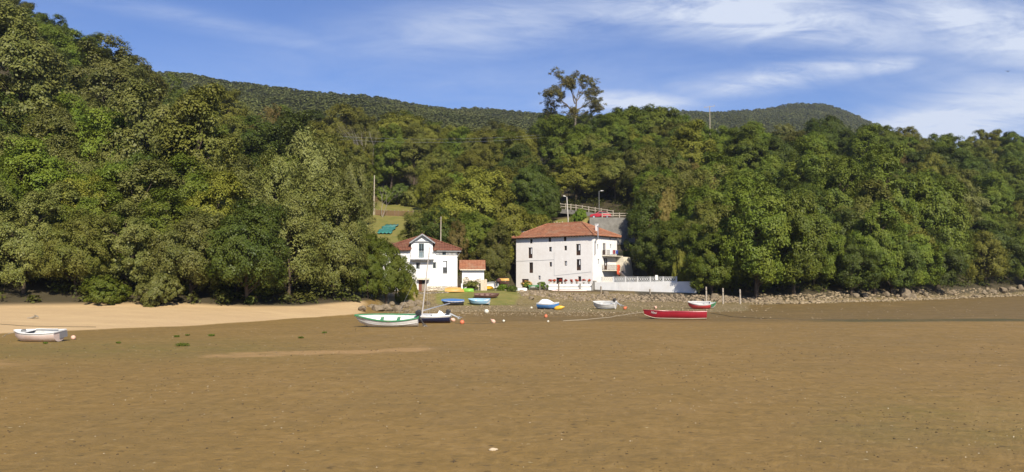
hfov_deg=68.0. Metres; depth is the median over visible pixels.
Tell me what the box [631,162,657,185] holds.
oak tree
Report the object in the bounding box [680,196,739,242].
ash tree
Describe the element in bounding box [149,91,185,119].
oak tree
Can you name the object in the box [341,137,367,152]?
oak tree
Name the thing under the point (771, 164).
oak tree
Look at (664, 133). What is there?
ash tree
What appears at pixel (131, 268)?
holm oak
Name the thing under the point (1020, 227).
ash tree
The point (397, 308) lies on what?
boulder
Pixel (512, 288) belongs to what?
shrub
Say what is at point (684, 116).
oak tree
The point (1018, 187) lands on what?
oak tree
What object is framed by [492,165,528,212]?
walnut tree
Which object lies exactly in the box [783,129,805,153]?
ash tree
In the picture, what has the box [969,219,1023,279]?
oak tree
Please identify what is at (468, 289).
kayak
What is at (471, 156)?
walnut tree
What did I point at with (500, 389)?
shells
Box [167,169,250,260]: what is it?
walnut tree
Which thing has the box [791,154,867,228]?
oak tree
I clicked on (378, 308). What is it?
boulder
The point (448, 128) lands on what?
walnut tree
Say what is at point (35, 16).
oak tree
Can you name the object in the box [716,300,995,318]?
scattered stones
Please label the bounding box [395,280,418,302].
shrub
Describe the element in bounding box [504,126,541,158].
willow tree
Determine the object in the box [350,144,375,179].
walnut tree
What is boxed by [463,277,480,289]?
garden wall
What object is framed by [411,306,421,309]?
boulder
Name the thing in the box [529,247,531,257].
window
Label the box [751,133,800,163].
oak tree
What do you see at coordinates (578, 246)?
window
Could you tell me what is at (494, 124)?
ash tree
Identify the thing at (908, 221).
walnut tree
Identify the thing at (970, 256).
oak tree
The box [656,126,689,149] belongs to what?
oak tree
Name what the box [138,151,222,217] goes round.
oak tree
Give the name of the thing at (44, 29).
oak tree
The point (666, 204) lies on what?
withered tree
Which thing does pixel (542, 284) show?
shrub
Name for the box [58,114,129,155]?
oak tree
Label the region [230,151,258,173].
holm oak
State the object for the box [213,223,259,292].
oak tree
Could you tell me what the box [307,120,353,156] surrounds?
walnut tree
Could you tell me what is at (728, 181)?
oak tree
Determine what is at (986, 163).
oak tree
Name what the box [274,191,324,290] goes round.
holm oak
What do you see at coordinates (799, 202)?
oak tree
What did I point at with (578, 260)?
window
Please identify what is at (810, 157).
oak tree
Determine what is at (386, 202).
bare tree
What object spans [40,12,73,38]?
oak tree
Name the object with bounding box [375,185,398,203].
shrub
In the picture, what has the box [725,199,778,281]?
oak tree
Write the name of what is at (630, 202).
ash tree
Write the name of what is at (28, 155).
oak tree
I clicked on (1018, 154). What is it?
oak tree
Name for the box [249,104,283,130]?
withered tree
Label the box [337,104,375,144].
walnut tree
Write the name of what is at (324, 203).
ash tree
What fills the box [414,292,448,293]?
yard wall
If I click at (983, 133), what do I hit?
ash tree
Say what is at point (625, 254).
shrub
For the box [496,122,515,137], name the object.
walnut tree
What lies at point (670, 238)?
oak tree
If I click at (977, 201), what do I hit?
willow tree
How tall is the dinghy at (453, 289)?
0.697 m
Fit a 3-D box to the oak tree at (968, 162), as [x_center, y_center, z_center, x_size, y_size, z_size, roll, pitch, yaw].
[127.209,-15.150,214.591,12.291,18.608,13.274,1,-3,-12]
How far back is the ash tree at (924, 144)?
232.72 m
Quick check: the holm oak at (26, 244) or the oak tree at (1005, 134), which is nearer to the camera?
the holm oak at (26, 244)
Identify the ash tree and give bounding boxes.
[0,0,27,20]
[0,98,76,137]
[17,1,36,10]
[33,207,113,294]
[117,56,174,122]
[146,81,244,188]
[226,116,254,135]
[302,130,343,174]
[314,197,372,292]
[344,146,371,177]
[349,114,383,167]
[364,172,376,190]
[392,121,435,184]
[397,209,437,244]
[414,150,461,178]
[423,177,463,217]
[459,136,495,167]
[469,223,511,281]
[473,120,499,137]
[486,134,537,169]
[510,154,558,205]
[578,133,610,158]
[583,152,639,201]
[613,145,660,195]
[626,192,636,210]
[632,172,699,219]
[644,125,665,139]
[650,146,710,187]
[658,121,686,138]
[672,162,734,205]
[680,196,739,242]
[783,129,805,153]
[831,177,907,252]
[872,167,918,198]
[909,136,935,151]
[941,164,981,194]
[941,182,975,227]
[958,129,991,147]
[968,210,980,232]
[972,145,998,163]
[1014,224,1023,258]
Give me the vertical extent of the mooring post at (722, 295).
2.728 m
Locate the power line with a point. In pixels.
(435, 142)
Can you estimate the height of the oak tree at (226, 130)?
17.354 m
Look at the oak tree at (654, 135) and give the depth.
217.71 m
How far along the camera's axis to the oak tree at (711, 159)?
171.62 m
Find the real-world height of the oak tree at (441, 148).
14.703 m
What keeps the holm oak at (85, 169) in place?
on the ground
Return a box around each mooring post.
[722,288,723,303]
[739,289,740,303]
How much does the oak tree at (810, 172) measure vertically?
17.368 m
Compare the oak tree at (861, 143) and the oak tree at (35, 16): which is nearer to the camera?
the oak tree at (861, 143)
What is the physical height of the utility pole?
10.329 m
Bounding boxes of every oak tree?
[0,92,35,171]
[0,134,93,222]
[0,155,31,207]
[1,45,87,97]
[2,12,24,72]
[11,72,82,117]
[22,18,65,42]
[24,8,49,23]
[28,19,67,37]
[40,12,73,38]
[42,106,144,163]
[46,29,92,75]
[47,91,89,132]
[52,35,81,61]
[52,177,127,272]
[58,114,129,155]
[77,160,151,209]
[84,32,113,65]
[109,149,165,199]
[134,186,216,281]
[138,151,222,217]
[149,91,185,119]
[163,73,187,101]
[203,197,291,303]
[209,115,254,136]
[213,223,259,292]
[238,113,271,149]
[239,124,302,172]
[246,150,299,201]
[257,109,325,151]
[265,103,292,122]
[302,109,324,126]
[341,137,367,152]
[346,231,384,297]
[361,236,416,303]
[362,165,388,185]
[372,123,411,188]
[413,206,459,245]
[424,143,457,170]
[425,120,444,146]
[436,171,473,210]
[442,125,479,169]
[448,210,500,259]
[490,128,516,150]
[494,148,531,167]
[501,143,542,181]
[508,163,559,208]
[516,201,550,227]
[526,112,573,145]
[537,114,571,171]
[537,116,581,173]
[540,180,561,221]
[551,124,607,166]
[576,112,594,128]
[579,148,606,182]
[582,113,615,141]
[590,147,626,196]
[594,112,634,152]
[608,106,647,134]
[611,139,636,153]
[623,191,666,279]
[625,103,684,134]
[627,142,655,191]
[629,224,674,281]
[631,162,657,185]
[632,166,682,195]
[633,132,661,146]
[637,141,659,155]
[651,137,670,154]
[652,219,697,277]
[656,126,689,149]
[656,146,687,172]
[658,114,708,137]
[663,195,691,237]
[670,184,730,245]
[677,232,740,294]
[679,222,738,277]
[691,150,743,188]
[692,133,726,163]
[704,125,731,153]
[713,154,752,180]
[715,175,812,297]
[716,169,763,213]
[721,124,768,168]
[723,127,754,169]
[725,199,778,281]
[736,170,789,205]
[739,119,773,148]
[744,154,799,185]
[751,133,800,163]
[751,170,780,198]
[751,185,833,293]
[765,182,798,196]
[777,135,845,190]
[781,207,834,254]
[786,182,835,252]
[787,151,805,182]
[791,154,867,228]
[796,210,846,289]
[799,168,840,199]
[800,114,853,152]
[803,130,837,154]
[806,122,842,156]
[823,207,872,268]
[828,234,884,294]
[832,128,855,154]
[840,199,906,293]
[843,122,890,168]
[843,133,880,158]
[853,142,920,218]
[866,223,926,293]
[871,124,905,152]
[873,137,909,171]
[890,169,915,190]
[891,136,920,153]
[893,164,973,263]
[896,221,948,292]
[902,145,966,179]
[915,171,939,182]
[921,133,962,150]
[922,227,968,291]
[923,215,978,277]
[930,140,956,172]
[933,173,957,185]
[946,135,989,157]
[951,149,988,192]
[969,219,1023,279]
[971,169,1017,218]
[973,156,1003,189]
[974,213,1004,237]
[981,173,1010,208]
[981,211,1020,231]
[986,184,1023,212]
[992,156,1023,193]
[993,133,1023,161]
[993,149,1023,184]
[997,192,1023,218]
[998,145,1023,160]
[999,130,1023,145]
[1002,226,1023,280]
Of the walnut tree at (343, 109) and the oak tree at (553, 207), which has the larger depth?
the walnut tree at (343, 109)
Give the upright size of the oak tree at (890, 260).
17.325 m
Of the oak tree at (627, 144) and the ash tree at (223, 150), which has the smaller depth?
the ash tree at (223, 150)
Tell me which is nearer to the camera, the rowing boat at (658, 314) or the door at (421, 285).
the rowing boat at (658, 314)
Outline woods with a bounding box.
[153,71,889,155]
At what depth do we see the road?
170.69 m
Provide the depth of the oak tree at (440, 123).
287.65 m
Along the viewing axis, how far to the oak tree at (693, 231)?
120.80 m
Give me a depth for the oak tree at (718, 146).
193.67 m
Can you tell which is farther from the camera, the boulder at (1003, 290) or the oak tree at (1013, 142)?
the oak tree at (1013, 142)
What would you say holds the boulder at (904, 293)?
on the ground
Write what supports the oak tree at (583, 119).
on the ground
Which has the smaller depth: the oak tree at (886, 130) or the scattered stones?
the scattered stones
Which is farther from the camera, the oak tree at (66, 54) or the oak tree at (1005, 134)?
the oak tree at (1005, 134)
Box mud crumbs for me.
[1,343,1019,471]
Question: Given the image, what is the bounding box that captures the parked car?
[590,211,610,217]
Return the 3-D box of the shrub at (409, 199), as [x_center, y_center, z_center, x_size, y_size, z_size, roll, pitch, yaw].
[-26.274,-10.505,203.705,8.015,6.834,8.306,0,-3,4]
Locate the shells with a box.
[10,325,1021,465]
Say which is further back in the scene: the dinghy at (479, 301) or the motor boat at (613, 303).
the dinghy at (479, 301)
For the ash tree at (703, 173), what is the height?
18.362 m
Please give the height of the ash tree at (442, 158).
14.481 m
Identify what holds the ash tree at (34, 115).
on the ground
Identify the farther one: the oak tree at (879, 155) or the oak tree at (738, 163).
the oak tree at (738, 163)
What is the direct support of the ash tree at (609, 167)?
on the ground
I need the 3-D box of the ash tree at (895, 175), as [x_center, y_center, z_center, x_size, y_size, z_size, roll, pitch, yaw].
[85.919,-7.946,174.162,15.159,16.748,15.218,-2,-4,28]
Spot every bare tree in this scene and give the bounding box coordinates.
[339,123,381,161]
[380,187,403,216]
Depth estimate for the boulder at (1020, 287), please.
161.62 m
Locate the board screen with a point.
(484, 284)
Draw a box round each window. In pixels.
[443,261,446,273]
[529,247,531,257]
[529,262,532,272]
[576,244,580,254]
[577,259,580,269]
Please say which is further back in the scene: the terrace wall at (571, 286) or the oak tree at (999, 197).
the oak tree at (999, 197)
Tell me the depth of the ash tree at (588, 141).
200.94 m
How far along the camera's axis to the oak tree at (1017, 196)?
193.69 m
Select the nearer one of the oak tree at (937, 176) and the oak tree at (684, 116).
the oak tree at (937, 176)
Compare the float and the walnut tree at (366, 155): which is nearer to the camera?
the float
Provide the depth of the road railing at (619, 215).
153.63 m
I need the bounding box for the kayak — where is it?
[463,288,473,291]
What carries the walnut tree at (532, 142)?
on the ground
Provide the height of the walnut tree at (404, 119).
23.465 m
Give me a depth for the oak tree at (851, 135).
224.90 m
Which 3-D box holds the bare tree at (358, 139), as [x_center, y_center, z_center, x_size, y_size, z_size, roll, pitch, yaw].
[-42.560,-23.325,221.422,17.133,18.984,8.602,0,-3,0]
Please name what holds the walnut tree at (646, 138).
on the ground
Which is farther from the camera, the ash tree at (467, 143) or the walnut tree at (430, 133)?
the walnut tree at (430, 133)
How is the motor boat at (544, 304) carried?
on the ground
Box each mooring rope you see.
[2,324,69,326]
[455,322,499,323]
[564,312,641,320]
[712,313,857,319]
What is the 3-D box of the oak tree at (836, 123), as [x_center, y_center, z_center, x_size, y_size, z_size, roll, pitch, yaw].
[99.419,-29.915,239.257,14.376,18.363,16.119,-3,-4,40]
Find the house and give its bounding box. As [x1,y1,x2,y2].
[383,233,461,290]
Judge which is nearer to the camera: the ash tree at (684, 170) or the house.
the house
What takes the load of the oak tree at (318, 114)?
on the ground
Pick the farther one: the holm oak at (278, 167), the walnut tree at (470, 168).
the walnut tree at (470, 168)
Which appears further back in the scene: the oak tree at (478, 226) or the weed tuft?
the oak tree at (478, 226)
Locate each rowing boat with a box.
[354,310,426,326]
[474,293,498,297]
[643,309,706,318]
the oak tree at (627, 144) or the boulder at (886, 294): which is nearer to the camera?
the boulder at (886, 294)
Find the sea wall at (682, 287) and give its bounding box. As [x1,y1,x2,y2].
[593,281,696,292]
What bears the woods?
on the ground
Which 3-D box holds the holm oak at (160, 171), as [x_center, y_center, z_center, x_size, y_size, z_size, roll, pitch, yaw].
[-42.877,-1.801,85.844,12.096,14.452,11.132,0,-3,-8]
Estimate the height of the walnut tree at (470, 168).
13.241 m
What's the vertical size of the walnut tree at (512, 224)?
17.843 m
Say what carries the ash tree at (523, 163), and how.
on the ground
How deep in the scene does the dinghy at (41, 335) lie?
46.89 m
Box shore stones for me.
[755,286,1023,303]
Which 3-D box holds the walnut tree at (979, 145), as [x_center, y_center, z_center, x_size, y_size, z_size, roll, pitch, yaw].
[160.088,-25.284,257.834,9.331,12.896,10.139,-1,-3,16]
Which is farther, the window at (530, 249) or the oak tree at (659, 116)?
the oak tree at (659, 116)
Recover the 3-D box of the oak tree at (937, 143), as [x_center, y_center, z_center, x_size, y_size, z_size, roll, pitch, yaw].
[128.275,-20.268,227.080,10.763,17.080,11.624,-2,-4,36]
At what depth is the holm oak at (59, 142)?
95.09 m
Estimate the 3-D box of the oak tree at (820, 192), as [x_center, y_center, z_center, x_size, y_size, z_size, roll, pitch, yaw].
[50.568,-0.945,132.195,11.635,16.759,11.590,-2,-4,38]
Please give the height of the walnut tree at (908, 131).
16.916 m
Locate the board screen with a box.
[481,279,486,290]
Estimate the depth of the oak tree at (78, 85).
131.40 m
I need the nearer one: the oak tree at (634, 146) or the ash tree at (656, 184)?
the ash tree at (656, 184)
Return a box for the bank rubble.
[517,290,779,302]
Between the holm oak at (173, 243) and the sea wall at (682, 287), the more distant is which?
the sea wall at (682, 287)
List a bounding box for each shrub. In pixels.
[78,274,132,304]
[133,271,184,306]
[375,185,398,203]
[388,183,408,203]
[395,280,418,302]
[400,184,424,206]
[506,285,517,291]
[535,282,547,288]
[573,208,586,221]
[618,250,631,260]
[671,249,691,281]
[704,263,728,289]
[748,254,803,287]
[815,270,856,285]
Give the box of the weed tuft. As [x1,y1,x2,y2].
[175,342,189,345]
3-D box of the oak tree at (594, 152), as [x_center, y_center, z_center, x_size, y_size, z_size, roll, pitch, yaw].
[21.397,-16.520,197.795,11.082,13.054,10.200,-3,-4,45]
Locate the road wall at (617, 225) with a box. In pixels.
[589,217,634,244]
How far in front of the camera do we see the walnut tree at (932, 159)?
210.57 m
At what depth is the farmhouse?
136.87 m
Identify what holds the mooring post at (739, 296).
on the ground
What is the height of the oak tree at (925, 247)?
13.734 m
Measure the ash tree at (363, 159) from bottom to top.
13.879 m
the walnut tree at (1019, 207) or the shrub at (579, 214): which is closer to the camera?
the shrub at (579, 214)
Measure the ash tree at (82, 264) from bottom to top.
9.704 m
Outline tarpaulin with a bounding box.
[377,224,398,233]
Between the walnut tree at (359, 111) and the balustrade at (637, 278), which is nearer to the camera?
the balustrade at (637, 278)
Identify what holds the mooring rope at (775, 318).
on the ground
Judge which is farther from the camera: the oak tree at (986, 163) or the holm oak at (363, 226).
the oak tree at (986, 163)
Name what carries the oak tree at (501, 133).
on the ground
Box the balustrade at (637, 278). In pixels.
[601,276,676,281]
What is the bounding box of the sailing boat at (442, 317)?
[401,247,460,322]
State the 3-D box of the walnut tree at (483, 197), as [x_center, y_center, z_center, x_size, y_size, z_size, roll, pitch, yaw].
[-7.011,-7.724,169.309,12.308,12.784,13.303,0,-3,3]
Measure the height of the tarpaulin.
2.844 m
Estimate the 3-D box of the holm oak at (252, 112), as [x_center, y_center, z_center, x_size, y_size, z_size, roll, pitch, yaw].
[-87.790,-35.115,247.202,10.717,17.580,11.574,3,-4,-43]
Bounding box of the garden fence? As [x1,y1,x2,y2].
[375,209,412,215]
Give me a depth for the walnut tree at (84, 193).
81.52 m
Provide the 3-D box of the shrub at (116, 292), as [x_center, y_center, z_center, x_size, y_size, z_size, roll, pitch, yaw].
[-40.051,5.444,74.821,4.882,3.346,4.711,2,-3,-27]
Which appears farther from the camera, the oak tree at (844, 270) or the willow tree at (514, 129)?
the willow tree at (514, 129)
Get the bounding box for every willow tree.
[284,123,344,193]
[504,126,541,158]
[770,122,797,141]
[961,186,991,229]
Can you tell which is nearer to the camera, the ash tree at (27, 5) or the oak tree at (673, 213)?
the oak tree at (673, 213)
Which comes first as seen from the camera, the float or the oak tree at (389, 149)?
the float
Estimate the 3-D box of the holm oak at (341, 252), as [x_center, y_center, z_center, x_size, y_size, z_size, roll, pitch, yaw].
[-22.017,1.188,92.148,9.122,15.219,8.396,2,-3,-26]
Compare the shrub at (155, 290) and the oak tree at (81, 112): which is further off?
the oak tree at (81, 112)
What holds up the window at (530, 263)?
in the farmhouse
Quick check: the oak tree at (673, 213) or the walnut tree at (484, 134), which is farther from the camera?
the walnut tree at (484, 134)
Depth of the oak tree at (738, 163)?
176.82 m
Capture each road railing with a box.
[560,203,613,214]
[602,213,625,217]
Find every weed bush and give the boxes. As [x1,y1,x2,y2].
[462,280,480,288]
[497,283,507,290]
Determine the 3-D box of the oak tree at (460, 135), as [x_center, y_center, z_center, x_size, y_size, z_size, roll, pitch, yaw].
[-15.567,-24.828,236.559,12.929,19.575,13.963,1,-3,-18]
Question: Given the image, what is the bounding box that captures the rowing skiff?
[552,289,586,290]
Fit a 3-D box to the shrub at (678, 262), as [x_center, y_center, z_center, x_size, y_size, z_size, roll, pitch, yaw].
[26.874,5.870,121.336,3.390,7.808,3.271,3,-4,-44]
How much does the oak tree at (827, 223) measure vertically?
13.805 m
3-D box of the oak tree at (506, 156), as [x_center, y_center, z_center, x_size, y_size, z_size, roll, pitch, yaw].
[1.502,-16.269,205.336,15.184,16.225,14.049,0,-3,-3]
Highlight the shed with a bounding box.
[459,260,485,283]
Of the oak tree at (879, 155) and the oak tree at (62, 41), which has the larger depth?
the oak tree at (62, 41)
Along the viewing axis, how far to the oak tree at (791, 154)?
174.18 m
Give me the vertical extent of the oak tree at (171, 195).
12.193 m
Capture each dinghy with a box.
[13,328,67,341]
[441,299,463,304]
[445,287,463,291]
[468,298,489,304]
[487,282,498,287]
[688,301,710,308]
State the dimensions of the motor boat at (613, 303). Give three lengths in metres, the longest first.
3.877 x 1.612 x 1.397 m
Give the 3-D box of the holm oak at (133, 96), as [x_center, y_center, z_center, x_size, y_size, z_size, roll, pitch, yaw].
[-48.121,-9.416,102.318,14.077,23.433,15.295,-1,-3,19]
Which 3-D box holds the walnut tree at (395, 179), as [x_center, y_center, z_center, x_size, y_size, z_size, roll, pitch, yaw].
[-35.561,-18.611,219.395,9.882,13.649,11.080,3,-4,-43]
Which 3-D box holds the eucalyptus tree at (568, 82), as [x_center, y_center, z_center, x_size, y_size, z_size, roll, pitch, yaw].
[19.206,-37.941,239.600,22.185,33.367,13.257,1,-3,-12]
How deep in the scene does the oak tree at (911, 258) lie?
124.67 m
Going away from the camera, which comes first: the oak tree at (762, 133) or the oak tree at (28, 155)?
the oak tree at (28, 155)
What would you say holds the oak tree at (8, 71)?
on the ground
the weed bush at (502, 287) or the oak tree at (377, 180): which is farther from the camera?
the oak tree at (377, 180)
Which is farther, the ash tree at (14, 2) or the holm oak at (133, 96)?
the ash tree at (14, 2)
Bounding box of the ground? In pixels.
[0,66,1023,471]
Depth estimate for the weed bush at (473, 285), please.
115.05 m
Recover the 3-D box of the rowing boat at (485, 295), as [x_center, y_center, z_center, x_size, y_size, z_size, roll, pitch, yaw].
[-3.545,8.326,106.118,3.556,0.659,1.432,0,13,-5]
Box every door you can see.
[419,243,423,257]
[419,280,426,290]
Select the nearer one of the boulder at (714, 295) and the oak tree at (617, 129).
the boulder at (714, 295)
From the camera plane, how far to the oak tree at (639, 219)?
136.95 m
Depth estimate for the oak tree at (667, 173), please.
153.55 m
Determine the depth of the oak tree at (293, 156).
109.80 m
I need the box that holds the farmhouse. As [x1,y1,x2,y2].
[511,221,634,287]
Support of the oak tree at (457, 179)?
on the ground
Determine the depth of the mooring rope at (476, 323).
64.65 m
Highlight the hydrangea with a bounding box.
[521,280,532,288]
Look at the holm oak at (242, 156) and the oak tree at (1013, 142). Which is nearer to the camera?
the holm oak at (242, 156)
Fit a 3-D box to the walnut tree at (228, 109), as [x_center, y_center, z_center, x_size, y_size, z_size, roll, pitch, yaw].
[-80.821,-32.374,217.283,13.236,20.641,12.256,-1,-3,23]
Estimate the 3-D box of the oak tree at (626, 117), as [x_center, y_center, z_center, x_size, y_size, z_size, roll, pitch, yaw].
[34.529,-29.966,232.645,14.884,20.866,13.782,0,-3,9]
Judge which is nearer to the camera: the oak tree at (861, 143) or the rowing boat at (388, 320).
the rowing boat at (388, 320)
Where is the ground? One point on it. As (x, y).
(460, 412)
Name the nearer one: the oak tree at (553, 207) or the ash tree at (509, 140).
the oak tree at (553, 207)
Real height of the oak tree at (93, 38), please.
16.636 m
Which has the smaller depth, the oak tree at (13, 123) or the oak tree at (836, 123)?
the oak tree at (13, 123)
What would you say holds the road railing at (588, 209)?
on the road
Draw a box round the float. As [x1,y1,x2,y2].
[554,305,564,309]
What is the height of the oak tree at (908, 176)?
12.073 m
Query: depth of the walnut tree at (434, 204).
147.05 m
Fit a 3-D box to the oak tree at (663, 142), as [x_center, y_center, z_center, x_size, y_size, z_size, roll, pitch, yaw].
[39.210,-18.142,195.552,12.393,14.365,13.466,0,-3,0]
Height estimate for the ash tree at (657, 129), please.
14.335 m
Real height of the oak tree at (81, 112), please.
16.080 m
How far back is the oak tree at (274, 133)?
135.43 m
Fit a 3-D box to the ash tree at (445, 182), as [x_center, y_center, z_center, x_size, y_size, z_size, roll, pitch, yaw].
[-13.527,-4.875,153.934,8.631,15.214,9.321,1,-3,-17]
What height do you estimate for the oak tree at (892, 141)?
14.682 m
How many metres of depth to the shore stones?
119.66 m
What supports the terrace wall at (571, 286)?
on the ground
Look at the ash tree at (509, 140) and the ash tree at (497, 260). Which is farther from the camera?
the ash tree at (509, 140)
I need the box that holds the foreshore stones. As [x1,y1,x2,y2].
[379,300,767,316]
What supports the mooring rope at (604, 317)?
on the ground
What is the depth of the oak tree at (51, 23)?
209.50 m
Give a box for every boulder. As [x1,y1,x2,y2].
[358,305,365,311]
[371,305,384,310]
[381,304,392,310]
[392,305,402,310]
[399,302,408,307]
[405,300,416,305]
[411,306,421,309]
[415,300,422,304]
[710,293,718,297]
[882,291,889,296]
[897,288,910,298]
[947,290,955,294]
[999,287,1007,292]
[1007,286,1016,291]
[1016,284,1023,289]
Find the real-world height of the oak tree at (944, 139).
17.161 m
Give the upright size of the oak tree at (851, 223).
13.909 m
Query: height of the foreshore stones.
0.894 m
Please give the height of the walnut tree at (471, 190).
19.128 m
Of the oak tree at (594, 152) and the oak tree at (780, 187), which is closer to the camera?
the oak tree at (780, 187)
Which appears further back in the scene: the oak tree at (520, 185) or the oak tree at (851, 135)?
the oak tree at (851, 135)
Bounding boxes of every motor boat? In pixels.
[536,299,558,308]
[593,298,623,308]
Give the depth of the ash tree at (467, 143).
223.46 m
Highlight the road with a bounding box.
[557,209,612,216]
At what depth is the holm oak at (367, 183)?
170.63 m
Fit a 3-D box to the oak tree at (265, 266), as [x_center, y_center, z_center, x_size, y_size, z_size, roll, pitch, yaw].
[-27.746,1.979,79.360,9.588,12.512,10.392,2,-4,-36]
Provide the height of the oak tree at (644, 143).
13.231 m
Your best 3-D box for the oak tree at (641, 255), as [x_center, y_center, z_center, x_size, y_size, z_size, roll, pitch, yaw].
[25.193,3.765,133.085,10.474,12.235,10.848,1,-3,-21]
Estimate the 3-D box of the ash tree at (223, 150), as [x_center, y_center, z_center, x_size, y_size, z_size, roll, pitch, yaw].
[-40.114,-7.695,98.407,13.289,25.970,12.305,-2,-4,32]
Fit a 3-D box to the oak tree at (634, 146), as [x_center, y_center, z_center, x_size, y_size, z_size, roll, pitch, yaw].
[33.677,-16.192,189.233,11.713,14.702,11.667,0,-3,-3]
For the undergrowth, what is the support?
on the ground
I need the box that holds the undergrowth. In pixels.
[0,63,1023,305]
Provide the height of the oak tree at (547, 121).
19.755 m
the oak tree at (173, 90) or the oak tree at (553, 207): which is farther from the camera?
the oak tree at (173, 90)
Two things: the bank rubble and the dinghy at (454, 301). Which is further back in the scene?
the bank rubble
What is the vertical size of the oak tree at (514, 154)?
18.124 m
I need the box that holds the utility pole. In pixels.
[373,175,374,214]
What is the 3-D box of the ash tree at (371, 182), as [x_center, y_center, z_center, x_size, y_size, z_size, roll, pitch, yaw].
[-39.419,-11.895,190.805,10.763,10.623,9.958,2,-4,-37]
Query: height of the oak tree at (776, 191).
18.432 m
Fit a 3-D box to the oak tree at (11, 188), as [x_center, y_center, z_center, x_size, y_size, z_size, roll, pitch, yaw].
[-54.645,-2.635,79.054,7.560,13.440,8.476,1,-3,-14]
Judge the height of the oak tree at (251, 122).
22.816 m
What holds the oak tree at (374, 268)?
on the ground
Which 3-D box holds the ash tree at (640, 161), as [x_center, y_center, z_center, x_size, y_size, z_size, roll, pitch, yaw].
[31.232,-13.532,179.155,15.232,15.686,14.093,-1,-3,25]
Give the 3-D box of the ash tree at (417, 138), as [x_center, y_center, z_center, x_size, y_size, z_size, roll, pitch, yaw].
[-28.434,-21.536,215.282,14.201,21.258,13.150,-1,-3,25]
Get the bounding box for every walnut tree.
[56,172,124,247]
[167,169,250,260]
[207,89,249,128]
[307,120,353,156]
[315,102,357,141]
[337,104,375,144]
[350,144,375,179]
[372,152,404,185]
[374,110,432,160]
[378,123,413,183]
[414,169,437,199]
[415,170,454,210]
[422,123,441,158]
[428,202,456,239]
[429,167,511,239]
[435,124,476,146]
[435,131,468,163]
[447,149,490,176]
[454,165,479,185]
[462,140,503,169]
[464,176,500,214]
[469,129,493,159]
[479,129,498,143]
[484,189,542,272]
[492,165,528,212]
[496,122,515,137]
[517,128,539,157]
[521,214,551,231]
[546,154,609,202]
[609,127,639,147]
[639,134,658,153]
[666,119,718,163]
[881,126,922,144]
[893,205,940,271]
[910,151,949,173]
[962,230,1013,286]
[978,144,998,163]
[985,129,1005,155]
[1001,199,1023,224]
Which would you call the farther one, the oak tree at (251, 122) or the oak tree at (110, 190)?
the oak tree at (251, 122)
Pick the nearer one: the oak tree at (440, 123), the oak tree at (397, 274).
the oak tree at (397, 274)
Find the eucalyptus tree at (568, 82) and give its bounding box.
[538,66,606,126]
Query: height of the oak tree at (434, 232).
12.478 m
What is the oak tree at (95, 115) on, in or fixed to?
on the ground
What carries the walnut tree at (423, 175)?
on the ground
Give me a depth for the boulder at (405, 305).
94.44 m
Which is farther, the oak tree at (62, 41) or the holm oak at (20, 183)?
the oak tree at (62, 41)
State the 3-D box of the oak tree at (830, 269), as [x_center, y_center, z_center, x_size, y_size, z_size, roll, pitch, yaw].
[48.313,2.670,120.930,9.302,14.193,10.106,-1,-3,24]
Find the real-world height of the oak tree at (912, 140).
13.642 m
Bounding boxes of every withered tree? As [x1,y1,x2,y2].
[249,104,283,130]
[447,219,468,262]
[650,184,681,228]
[689,163,717,189]
[891,153,919,175]
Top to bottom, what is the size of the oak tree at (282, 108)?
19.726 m
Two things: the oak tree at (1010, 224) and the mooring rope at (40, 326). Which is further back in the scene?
the oak tree at (1010, 224)
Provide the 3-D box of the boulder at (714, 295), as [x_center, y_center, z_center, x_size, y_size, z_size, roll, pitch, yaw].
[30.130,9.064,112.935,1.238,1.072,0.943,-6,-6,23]
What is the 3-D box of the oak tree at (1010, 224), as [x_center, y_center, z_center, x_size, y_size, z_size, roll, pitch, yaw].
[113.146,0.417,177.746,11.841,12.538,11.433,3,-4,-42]
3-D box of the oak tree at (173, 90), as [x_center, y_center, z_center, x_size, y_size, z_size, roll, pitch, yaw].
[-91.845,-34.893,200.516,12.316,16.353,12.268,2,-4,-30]
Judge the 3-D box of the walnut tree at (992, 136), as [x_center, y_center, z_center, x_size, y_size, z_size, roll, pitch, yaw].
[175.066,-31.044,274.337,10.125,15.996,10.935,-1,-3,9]
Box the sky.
[20,0,1023,151]
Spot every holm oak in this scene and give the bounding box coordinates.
[0,1,75,130]
[0,130,70,190]
[0,180,18,257]
[0,189,66,293]
[2,173,30,195]
[6,179,82,263]
[17,107,89,169]
[21,134,106,181]
[62,33,154,121]
[67,93,109,112]
[67,162,103,177]
[87,200,179,289]
[89,158,187,252]
[97,77,211,186]
[144,207,226,297]
[204,167,275,215]
[229,151,249,170]
[230,100,256,125]
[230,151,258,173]
[240,203,295,276]
[252,143,304,202]
[258,201,329,294]
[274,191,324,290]
[278,164,351,286]
[296,184,368,297]
[325,187,369,234]
[339,152,374,250]
[366,179,376,216]
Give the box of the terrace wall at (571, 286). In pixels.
[548,283,592,290]
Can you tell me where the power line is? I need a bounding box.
[340,137,542,142]
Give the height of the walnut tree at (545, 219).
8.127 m
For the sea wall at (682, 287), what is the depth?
121.47 m
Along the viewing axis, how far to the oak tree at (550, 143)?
211.71 m
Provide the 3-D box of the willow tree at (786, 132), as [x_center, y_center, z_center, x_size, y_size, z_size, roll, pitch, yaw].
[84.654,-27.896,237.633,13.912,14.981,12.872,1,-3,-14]
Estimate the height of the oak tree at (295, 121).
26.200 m
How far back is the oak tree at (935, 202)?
142.06 m
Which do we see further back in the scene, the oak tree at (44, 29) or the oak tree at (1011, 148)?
the oak tree at (1011, 148)
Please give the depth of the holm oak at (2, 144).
87.47 m
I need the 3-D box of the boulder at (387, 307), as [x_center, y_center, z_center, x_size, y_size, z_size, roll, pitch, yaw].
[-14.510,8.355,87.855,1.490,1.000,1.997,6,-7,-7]

